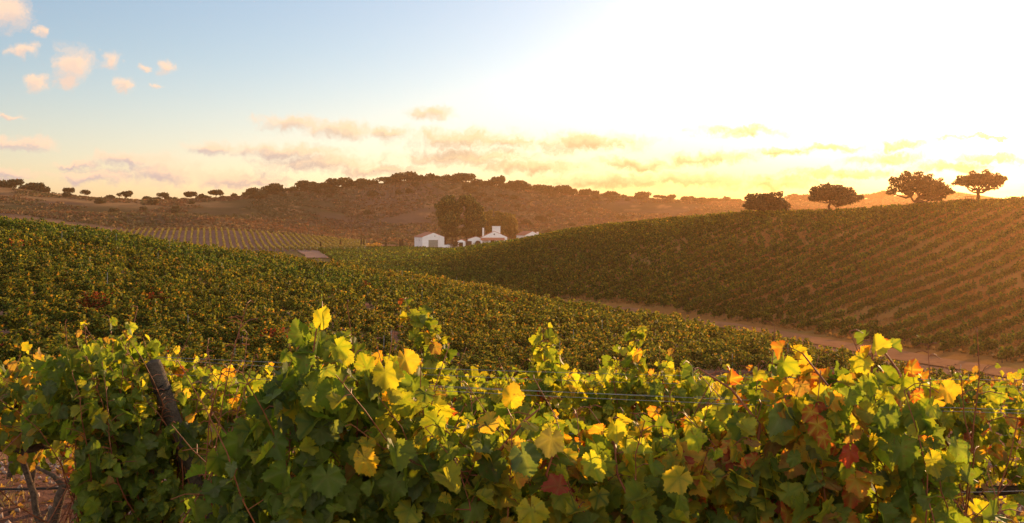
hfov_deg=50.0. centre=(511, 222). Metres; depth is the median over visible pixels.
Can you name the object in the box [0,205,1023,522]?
ground
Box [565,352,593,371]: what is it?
grapevine
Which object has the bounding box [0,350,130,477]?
grapevine
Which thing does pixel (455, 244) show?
bush
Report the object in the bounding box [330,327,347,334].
grapevine
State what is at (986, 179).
cork oak
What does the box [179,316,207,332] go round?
grapevine
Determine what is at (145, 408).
grapevine
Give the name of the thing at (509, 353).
grapevine
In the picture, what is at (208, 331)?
grapevine
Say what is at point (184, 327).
grapevine
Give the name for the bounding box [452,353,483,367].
grapevine
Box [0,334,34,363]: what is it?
grapevine
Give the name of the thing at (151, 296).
grapevine
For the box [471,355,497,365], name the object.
grapevine
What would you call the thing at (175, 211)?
bushy oak
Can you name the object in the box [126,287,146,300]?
grapevine
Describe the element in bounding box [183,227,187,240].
vine row
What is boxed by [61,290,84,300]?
grapevine
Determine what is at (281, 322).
grapevine
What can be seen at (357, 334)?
grapevine
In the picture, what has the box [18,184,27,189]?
bushy oak
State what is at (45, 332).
grapevine
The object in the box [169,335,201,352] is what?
grapevine
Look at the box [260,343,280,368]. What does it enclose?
grapevine
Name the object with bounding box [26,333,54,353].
grapevine
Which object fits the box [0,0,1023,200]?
sky
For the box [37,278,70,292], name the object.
grapevine
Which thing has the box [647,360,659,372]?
grapevine
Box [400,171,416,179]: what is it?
oak tree
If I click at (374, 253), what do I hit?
grapevines
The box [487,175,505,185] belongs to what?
oak tree
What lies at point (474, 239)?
outbuilding
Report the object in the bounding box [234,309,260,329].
grapevine
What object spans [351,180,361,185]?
bushy oak
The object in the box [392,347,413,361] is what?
grapevine
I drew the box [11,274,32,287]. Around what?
grapevine
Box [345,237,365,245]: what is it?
vine row
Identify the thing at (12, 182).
oak tree
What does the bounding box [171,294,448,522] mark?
grapevine
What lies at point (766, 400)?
grapevine
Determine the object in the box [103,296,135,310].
grapevine
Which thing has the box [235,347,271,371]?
grapevine
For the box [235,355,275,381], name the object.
grapevine
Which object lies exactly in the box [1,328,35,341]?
grapevine
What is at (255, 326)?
grapevine
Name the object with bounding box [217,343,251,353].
grapevine
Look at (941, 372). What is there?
grapevine
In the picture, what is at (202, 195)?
bushy oak
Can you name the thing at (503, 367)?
grapevine
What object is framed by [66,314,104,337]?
grapevine
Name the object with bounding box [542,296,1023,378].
dirt track
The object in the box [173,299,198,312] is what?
grapevine
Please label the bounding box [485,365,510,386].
grapevine
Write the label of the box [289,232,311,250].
vine row
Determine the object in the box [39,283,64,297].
grapevine
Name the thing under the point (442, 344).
grapevine
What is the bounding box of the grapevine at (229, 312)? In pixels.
[222,308,238,318]
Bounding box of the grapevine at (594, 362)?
[584,353,607,371]
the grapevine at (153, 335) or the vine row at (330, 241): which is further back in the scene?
the vine row at (330, 241)
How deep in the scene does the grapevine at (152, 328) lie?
57.70 m
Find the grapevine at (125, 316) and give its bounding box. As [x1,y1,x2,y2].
[108,313,137,325]
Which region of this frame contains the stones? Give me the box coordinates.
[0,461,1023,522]
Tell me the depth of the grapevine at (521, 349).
76.80 m
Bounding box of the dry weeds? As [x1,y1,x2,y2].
[507,207,1023,362]
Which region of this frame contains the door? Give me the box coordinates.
[429,240,437,246]
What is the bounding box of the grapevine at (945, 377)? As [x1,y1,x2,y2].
[941,373,965,383]
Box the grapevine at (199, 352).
[186,348,219,366]
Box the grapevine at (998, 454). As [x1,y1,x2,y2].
[904,364,1023,522]
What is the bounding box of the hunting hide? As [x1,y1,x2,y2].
[963,196,975,201]
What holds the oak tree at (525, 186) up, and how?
on the hills
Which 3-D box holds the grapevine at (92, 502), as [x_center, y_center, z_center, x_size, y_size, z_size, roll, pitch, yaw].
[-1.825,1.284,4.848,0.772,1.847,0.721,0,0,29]
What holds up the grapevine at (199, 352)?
on the ground at (956, 355)
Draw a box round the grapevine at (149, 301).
[140,298,167,311]
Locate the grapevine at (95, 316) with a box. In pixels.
[73,310,108,328]
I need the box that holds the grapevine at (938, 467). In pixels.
[811,329,1020,522]
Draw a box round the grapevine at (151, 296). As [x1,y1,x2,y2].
[145,292,165,300]
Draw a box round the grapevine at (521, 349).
[511,346,530,359]
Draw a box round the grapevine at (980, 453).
[849,362,988,508]
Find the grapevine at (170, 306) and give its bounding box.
[157,297,184,319]
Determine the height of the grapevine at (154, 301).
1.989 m
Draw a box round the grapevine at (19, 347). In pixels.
[8,341,30,356]
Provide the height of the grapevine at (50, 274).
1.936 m
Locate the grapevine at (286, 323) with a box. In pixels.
[272,318,289,325]
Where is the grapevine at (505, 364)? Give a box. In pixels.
[491,360,511,374]
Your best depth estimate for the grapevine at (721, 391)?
5.42 m
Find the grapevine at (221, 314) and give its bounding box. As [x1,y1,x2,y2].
[205,311,225,323]
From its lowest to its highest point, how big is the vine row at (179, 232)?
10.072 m
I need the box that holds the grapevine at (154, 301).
[139,298,169,318]
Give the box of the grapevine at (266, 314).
[249,305,274,320]
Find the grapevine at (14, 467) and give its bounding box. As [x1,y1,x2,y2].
[0,355,72,474]
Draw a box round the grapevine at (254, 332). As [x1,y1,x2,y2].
[232,330,260,346]
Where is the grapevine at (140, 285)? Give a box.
[120,282,148,298]
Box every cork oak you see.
[742,191,791,211]
[807,182,863,209]
[886,170,955,204]
[951,169,1007,198]
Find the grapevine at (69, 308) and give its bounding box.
[47,297,81,313]
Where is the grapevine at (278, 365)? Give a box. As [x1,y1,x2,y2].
[275,361,282,370]
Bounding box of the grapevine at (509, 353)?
[501,347,519,356]
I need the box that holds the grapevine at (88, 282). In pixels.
[82,280,109,291]
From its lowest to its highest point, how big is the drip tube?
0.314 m
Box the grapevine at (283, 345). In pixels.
[252,335,290,357]
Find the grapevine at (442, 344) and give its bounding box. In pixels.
[427,340,452,354]
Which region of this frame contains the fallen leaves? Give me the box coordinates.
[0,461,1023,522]
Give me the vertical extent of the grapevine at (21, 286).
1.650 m
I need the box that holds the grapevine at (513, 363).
[500,357,515,367]
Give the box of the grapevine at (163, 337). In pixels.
[142,334,170,356]
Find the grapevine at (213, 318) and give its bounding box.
[198,315,232,338]
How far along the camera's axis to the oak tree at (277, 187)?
928.73 m
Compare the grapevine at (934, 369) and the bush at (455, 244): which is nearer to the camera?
the grapevine at (934, 369)
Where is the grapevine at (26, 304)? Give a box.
[7,298,44,321]
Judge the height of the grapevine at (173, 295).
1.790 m
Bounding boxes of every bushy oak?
[0,179,6,187]
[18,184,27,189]
[40,186,50,192]
[62,191,71,196]
[94,197,102,203]
[108,208,119,211]
[147,199,158,204]
[170,206,180,210]
[171,208,178,213]
[195,193,205,197]
[254,192,266,198]
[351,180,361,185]
[363,209,371,214]
[364,179,375,184]
[367,190,377,195]
[405,188,411,193]
[424,173,437,179]
[462,183,469,189]
[471,179,484,186]
[497,183,509,188]
[509,194,518,199]
[521,219,530,223]
[534,215,544,220]
[546,187,557,193]
[590,195,600,199]
[608,195,617,199]
[695,197,705,203]
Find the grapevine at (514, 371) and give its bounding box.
[508,365,531,380]
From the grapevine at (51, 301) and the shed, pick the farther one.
the shed
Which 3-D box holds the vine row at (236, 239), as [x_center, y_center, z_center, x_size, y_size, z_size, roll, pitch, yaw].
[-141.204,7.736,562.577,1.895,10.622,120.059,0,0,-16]
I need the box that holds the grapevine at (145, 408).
[0,322,207,522]
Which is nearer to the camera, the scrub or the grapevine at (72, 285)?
the grapevine at (72, 285)
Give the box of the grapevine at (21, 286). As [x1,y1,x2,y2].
[0,279,29,297]
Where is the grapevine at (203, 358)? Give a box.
[190,354,222,368]
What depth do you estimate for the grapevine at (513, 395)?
3.18 m
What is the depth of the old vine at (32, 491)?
6.49 m
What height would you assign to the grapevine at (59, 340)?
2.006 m
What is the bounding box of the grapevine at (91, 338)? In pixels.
[80,334,108,346]
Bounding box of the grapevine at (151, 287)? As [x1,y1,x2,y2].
[144,282,169,297]
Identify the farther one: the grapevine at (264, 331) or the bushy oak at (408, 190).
the bushy oak at (408, 190)
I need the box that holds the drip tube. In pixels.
[0,487,57,489]
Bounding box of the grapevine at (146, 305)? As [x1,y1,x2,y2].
[122,300,151,314]
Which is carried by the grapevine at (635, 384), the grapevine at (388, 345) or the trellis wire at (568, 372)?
the trellis wire at (568, 372)
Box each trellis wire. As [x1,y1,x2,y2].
[160,359,759,385]
[163,357,988,379]
[170,374,986,402]
[430,385,1016,409]
[434,390,1023,413]
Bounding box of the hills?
[0,180,994,244]
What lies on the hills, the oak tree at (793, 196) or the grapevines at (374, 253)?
the oak tree at (793, 196)
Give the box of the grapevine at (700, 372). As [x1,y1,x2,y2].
[693,370,715,381]
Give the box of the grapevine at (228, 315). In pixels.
[217,310,244,322]
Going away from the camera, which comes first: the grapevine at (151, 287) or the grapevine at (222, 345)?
the grapevine at (222, 345)
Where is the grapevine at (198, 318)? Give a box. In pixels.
[186,308,212,325]
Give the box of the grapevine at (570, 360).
[558,357,581,370]
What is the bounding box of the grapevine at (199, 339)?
[182,336,222,360]
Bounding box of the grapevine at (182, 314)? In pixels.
[164,311,194,330]
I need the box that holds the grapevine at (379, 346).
[362,339,388,356]
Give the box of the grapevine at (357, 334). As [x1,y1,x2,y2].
[348,327,378,344]
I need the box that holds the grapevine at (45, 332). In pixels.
[28,314,71,340]
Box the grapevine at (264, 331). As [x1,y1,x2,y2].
[259,327,287,349]
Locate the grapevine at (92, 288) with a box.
[79,285,110,307]
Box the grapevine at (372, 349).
[360,341,379,352]
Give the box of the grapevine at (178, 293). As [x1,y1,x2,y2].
[172,291,188,304]
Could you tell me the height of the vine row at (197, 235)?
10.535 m
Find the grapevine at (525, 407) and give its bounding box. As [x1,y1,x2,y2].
[393,334,554,469]
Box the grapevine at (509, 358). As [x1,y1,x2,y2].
[495,351,513,364]
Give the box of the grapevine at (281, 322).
[266,319,289,334]
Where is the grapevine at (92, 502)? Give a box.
[0,305,178,522]
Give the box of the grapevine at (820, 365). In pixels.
[812,362,824,372]
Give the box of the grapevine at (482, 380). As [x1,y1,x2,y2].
[458,370,586,413]
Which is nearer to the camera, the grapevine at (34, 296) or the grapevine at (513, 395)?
the grapevine at (513, 395)
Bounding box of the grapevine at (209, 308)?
[194,299,222,315]
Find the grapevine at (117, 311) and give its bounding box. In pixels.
[97,298,131,321]
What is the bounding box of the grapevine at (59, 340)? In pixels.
[51,335,80,356]
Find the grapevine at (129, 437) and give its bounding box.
[59,330,255,522]
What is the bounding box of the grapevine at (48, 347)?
[27,343,62,361]
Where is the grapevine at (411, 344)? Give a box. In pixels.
[395,339,424,354]
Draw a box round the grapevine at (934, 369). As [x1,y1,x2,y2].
[926,367,939,377]
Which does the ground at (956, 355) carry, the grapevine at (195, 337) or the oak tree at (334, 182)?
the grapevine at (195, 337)
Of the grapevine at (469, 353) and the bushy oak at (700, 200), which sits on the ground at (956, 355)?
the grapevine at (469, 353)
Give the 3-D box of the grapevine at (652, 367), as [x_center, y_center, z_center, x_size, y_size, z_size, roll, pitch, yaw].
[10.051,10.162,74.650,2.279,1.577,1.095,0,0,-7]
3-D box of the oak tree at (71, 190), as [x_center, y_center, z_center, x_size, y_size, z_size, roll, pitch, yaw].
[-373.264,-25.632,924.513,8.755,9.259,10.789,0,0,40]
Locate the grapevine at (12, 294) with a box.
[1,287,28,302]
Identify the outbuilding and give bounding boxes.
[467,236,480,243]
[516,231,538,237]
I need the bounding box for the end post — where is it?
[146,359,212,517]
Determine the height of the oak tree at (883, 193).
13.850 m
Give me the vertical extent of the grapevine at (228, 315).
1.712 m
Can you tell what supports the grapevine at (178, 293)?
on the ground at (956, 355)
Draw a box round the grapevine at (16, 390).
[0,342,77,464]
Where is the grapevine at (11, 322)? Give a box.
[0,305,33,332]
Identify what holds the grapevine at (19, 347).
on the ground at (956, 355)
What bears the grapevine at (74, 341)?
on the ground at (956, 355)
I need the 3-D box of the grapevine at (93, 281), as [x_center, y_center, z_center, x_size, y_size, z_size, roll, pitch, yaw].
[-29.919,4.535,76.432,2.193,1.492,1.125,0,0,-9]
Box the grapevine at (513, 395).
[372,343,636,522]
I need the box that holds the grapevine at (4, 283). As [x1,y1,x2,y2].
[0,277,11,289]
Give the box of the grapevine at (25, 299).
[6,298,35,314]
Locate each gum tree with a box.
[434,195,463,244]
[456,194,486,240]
[484,210,495,233]
[494,210,518,238]
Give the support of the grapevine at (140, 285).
on the ground at (956, 355)
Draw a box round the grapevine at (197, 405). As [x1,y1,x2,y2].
[116,334,298,522]
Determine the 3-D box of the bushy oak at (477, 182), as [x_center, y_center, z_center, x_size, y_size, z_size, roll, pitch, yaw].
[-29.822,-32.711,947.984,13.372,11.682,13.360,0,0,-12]
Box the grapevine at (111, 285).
[94,283,125,297]
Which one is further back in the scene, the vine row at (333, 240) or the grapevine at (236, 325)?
the vine row at (333, 240)
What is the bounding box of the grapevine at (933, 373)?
[928,370,942,384]
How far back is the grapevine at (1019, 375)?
9.49 m
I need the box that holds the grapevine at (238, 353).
[212,348,253,371]
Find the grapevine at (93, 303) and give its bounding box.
[74,291,111,311]
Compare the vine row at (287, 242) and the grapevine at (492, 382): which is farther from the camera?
the vine row at (287, 242)
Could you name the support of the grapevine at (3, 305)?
on the ground at (956, 355)
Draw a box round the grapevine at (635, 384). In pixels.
[542,326,709,438]
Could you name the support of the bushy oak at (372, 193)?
on the hills
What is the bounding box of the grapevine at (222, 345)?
[205,342,244,361]
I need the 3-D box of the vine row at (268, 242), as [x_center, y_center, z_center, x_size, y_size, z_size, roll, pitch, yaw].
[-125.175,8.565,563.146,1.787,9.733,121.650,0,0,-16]
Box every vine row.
[158,227,163,238]
[170,228,175,240]
[177,228,181,242]
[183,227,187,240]
[190,227,193,242]
[196,227,199,243]
[202,228,205,245]
[209,228,212,245]
[215,226,219,246]
[220,227,225,246]
[226,228,233,247]
[232,228,241,248]
[238,228,247,249]
[243,228,254,249]
[249,229,261,249]
[255,230,268,250]
[261,231,275,250]
[267,231,283,250]
[272,231,290,250]
[278,232,296,250]
[284,232,303,250]
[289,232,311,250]
[295,233,317,250]
[301,234,323,247]
[307,234,331,248]
[312,235,338,248]
[317,235,344,247]
[323,235,351,247]
[329,236,355,247]
[334,236,364,247]
[340,237,365,246]
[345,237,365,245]
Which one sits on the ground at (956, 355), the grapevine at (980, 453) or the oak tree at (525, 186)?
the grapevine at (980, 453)
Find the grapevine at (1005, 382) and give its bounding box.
[917,372,1023,438]
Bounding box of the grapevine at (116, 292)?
[97,289,125,307]
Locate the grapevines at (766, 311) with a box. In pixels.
[660,264,1023,359]
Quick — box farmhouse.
[480,226,506,243]
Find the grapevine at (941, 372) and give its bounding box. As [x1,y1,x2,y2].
[937,365,963,377]
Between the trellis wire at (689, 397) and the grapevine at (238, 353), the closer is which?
the trellis wire at (689, 397)
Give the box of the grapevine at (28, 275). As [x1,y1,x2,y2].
[0,269,32,284]
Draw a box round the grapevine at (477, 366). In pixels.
[463,364,499,375]
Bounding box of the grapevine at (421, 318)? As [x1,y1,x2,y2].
[346,297,488,439]
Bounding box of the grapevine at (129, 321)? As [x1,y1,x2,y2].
[117,319,149,334]
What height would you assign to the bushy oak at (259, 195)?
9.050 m
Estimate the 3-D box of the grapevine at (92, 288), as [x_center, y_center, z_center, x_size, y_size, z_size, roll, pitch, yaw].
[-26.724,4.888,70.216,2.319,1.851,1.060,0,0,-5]
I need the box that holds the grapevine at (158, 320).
[146,317,177,334]
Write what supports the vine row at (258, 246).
on the ground at (956, 355)
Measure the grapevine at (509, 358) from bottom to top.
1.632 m
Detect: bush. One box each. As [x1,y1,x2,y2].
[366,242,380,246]
[448,241,459,247]
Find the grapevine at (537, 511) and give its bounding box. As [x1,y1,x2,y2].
[515,360,785,522]
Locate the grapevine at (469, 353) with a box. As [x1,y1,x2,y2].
[458,349,480,360]
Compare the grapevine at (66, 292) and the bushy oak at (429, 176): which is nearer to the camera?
the grapevine at (66, 292)
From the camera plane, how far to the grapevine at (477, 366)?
63.19 m
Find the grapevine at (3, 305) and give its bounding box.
[0,297,22,313]
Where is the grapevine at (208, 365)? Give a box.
[206,364,237,392]
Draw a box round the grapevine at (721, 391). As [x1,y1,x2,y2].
[617,346,784,455]
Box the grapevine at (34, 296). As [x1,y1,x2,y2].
[16,286,49,302]
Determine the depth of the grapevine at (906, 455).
3.14 m
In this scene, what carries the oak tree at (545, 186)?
on the hills
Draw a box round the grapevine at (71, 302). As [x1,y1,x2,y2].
[68,295,88,307]
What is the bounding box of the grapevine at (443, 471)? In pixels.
[271,326,520,522]
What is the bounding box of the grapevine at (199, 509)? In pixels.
[171,328,355,522]
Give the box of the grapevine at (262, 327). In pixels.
[246,320,274,338]
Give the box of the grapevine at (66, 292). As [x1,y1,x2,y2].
[37,290,72,302]
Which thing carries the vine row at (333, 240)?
on the ground at (956, 355)
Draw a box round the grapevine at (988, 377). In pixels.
[971,370,991,384]
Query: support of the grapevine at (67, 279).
on the ground at (956, 355)
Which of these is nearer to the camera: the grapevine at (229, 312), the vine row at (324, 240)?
the grapevine at (229, 312)
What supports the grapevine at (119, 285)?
on the ground at (956, 355)
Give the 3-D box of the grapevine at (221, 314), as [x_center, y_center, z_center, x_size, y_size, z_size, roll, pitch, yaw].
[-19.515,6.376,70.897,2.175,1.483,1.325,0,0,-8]
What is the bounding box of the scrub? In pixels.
[0,179,1001,245]
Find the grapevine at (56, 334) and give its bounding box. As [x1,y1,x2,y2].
[46,333,90,347]
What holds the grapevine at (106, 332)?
on the ground at (956, 355)
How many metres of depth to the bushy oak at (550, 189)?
974.86 m
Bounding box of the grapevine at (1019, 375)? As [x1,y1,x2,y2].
[972,363,1023,434]
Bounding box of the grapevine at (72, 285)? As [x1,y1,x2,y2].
[64,281,91,295]
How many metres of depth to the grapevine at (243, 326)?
64.75 m
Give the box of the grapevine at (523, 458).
[480,374,746,522]
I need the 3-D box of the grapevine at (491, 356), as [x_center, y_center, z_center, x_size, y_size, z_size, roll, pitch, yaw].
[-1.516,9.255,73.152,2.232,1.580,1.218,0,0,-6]
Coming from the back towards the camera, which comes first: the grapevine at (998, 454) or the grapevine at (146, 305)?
the grapevine at (146, 305)
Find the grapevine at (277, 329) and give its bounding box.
[270,326,287,336]
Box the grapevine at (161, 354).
[137,351,177,371]
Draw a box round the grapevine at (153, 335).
[133,329,177,354]
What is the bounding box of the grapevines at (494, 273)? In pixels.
[332,196,1023,304]
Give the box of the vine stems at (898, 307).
[663,272,1023,362]
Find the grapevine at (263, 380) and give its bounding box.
[235,365,274,419]
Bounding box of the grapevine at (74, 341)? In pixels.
[40,332,87,348]
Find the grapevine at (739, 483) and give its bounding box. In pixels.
[611,329,931,522]
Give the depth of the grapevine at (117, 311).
63.81 m
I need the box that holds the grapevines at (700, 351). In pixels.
[0,239,904,372]
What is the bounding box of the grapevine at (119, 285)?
[109,278,129,293]
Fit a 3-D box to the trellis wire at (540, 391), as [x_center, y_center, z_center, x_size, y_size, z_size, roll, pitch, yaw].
[0.759,0.811,5.350,4.805,0.253,0.002,0,0,-8]
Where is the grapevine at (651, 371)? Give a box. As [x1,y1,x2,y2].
[567,368,700,410]
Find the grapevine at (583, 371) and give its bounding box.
[569,370,588,373]
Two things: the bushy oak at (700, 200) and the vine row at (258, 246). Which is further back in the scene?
the bushy oak at (700, 200)
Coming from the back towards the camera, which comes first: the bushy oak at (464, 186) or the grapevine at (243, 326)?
the bushy oak at (464, 186)
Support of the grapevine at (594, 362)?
on the ground at (956, 355)
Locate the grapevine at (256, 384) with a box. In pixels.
[163,360,377,513]
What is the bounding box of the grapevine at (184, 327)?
[166,322,203,339]
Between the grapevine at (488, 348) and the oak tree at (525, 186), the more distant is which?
the oak tree at (525, 186)
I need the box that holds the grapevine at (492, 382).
[429,367,496,404]
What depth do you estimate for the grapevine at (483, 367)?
59.75 m
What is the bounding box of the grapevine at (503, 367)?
[495,366,515,377]
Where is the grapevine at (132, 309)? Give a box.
[118,306,151,325]
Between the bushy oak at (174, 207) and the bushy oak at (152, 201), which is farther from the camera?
the bushy oak at (152, 201)
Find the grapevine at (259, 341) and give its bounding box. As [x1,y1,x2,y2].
[228,336,268,352]
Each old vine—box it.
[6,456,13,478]
[14,421,44,522]
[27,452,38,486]
[35,466,70,522]
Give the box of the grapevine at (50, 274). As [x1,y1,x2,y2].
[31,267,61,285]
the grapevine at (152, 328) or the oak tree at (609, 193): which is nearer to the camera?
the grapevine at (152, 328)
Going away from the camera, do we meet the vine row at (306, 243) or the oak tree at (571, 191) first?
the vine row at (306, 243)
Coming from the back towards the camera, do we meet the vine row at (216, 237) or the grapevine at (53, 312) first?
the vine row at (216, 237)
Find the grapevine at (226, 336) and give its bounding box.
[207,325,245,344]
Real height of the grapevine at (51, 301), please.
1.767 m
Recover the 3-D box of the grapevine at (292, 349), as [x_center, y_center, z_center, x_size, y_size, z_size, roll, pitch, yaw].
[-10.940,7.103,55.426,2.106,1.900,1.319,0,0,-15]
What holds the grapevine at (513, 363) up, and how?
on the ground at (956, 355)
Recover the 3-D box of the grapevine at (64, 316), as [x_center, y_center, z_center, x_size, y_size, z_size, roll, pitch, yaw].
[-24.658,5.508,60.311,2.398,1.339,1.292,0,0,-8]
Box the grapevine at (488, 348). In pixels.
[472,342,501,357]
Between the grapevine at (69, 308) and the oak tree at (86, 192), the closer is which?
the grapevine at (69, 308)
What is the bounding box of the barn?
[414,232,443,246]
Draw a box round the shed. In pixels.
[457,239,471,246]
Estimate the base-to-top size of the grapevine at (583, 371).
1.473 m
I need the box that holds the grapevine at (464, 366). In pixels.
[449,360,475,371]
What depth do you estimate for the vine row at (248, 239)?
559.72 m
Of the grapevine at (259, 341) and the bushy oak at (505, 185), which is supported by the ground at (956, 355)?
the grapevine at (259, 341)
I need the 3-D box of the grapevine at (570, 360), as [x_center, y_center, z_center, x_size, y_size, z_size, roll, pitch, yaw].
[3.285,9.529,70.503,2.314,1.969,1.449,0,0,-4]
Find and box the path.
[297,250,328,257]
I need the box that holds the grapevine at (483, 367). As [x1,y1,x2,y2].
[468,365,492,380]
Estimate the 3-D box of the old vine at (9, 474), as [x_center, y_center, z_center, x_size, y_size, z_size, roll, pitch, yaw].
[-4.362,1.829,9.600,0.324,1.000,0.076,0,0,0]
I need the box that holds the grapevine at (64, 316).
[47,311,81,329]
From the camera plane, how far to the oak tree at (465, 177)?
958.63 m
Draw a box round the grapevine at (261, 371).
[171,357,273,416]
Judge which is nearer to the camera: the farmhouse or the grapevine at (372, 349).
the grapevine at (372, 349)
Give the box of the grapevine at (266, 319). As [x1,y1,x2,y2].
[251,314,280,327]
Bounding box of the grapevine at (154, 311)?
[135,307,168,326]
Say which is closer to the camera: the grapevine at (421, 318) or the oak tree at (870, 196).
the grapevine at (421, 318)
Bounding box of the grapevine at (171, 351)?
[164,348,191,360]
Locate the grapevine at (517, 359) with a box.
[511,353,536,370]
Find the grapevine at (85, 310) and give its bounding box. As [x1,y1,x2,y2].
[78,307,105,319]
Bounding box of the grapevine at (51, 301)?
[33,294,62,310]
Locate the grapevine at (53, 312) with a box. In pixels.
[32,300,69,328]
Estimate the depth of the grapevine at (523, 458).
3.12 m
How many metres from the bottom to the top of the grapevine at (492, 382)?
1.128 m
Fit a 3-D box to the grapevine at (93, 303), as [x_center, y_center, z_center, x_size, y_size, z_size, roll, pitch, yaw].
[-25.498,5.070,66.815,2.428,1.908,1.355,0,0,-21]
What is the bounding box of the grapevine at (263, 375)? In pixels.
[238,366,269,381]
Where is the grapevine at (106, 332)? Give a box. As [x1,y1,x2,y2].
[89,314,124,340]
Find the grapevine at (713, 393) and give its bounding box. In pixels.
[672,368,752,412]
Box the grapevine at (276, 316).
[270,312,288,321]
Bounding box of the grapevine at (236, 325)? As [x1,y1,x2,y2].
[233,321,250,330]
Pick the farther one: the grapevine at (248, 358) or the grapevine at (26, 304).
the grapevine at (26, 304)
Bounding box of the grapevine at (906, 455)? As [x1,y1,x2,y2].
[729,321,1023,522]
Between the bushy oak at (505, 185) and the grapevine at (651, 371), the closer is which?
the grapevine at (651, 371)
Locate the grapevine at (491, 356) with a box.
[475,350,503,361]
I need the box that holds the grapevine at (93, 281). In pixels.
[77,278,95,286]
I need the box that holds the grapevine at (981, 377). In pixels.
[963,371,986,381]
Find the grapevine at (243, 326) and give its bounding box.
[225,323,251,342]
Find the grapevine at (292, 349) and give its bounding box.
[276,345,299,360]
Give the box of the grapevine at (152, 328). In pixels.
[142,322,184,347]
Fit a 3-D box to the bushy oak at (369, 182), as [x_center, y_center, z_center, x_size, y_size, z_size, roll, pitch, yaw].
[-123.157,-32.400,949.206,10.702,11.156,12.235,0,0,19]
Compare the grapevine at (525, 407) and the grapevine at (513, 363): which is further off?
the grapevine at (513, 363)
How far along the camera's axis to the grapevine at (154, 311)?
63.90 m
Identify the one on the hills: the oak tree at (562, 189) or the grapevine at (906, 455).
the oak tree at (562, 189)
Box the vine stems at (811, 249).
[462,203,1023,305]
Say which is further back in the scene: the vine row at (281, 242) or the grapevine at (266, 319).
the vine row at (281, 242)
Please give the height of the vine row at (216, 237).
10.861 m
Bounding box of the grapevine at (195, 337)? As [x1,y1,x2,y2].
[182,331,216,350]
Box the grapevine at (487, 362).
[478,360,492,365]
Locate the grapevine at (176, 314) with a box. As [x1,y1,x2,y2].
[161,309,188,324]
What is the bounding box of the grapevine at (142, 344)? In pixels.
[137,342,163,360]
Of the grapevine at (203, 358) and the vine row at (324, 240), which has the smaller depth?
the grapevine at (203, 358)
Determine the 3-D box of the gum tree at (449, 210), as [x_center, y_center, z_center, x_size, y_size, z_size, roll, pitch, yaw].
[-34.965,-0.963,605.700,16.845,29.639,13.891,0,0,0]
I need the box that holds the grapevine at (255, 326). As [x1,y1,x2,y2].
[242,320,271,331]
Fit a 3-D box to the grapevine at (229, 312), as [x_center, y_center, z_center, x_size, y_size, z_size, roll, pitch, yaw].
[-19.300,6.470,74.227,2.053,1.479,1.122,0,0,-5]
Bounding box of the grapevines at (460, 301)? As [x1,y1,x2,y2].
[0,215,801,344]
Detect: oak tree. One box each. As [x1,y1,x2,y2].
[6,179,24,188]
[28,182,44,191]
[62,187,74,192]
[80,190,90,194]
[116,190,132,197]
[156,192,168,198]
[183,191,196,197]
[208,189,223,197]
[246,187,259,194]
[260,186,272,192]
[265,183,283,192]
[294,180,308,187]
[301,181,320,187]
[325,178,347,186]
[337,177,353,186]
[357,178,367,182]
[376,177,389,182]
[390,172,409,182]
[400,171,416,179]
[411,175,423,180]
[448,175,460,181]
[458,173,475,181]
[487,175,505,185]
[513,180,526,186]
[518,183,531,188]
[541,185,552,189]
[553,185,571,192]
[566,188,577,194]
[578,188,591,194]
[586,190,599,194]
[605,191,616,196]
[634,191,651,196]
[787,193,800,199]
[867,194,874,198]
[877,190,889,196]
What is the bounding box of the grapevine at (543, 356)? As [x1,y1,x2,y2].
[464,322,631,511]
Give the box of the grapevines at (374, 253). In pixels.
[318,232,549,263]
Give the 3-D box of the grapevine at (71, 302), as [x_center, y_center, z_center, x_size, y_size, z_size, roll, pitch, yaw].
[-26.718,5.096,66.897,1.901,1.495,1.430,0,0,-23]
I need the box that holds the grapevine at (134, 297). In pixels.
[117,292,145,310]
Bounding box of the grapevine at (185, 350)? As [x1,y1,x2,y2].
[166,346,200,371]
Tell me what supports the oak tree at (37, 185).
on the hills
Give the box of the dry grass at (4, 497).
[0,454,1019,522]
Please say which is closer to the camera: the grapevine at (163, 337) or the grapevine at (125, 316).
the grapevine at (163, 337)
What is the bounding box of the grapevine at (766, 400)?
[716,364,883,508]
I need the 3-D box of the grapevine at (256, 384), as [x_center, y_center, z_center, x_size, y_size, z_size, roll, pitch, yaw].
[-0.997,1.416,5.219,1.160,1.579,0.672,0,0,0]
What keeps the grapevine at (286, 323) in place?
on the ground at (956, 355)
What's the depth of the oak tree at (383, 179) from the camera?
952.88 m
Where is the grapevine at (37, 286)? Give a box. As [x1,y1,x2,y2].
[20,281,51,293]
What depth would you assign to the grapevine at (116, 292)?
70.27 m
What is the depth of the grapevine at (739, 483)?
3.16 m
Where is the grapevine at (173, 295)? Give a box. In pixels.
[157,292,185,308]
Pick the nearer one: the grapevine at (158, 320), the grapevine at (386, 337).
the grapevine at (158, 320)
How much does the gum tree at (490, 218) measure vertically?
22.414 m
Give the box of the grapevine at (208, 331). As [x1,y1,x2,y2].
[192,327,217,342]
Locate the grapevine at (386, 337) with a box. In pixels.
[372,325,396,345]
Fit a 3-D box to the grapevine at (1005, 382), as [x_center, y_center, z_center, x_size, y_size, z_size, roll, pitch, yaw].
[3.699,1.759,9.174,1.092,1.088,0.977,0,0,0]
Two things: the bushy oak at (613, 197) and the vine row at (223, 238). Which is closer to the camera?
the vine row at (223, 238)
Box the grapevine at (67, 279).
[55,276,81,286]
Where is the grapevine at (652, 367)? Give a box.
[646,363,661,376]
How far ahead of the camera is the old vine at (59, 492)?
5.98 m
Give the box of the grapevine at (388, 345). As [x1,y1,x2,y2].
[378,341,405,359]
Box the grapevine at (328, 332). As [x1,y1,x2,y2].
[302,328,331,336]
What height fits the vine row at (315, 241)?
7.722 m

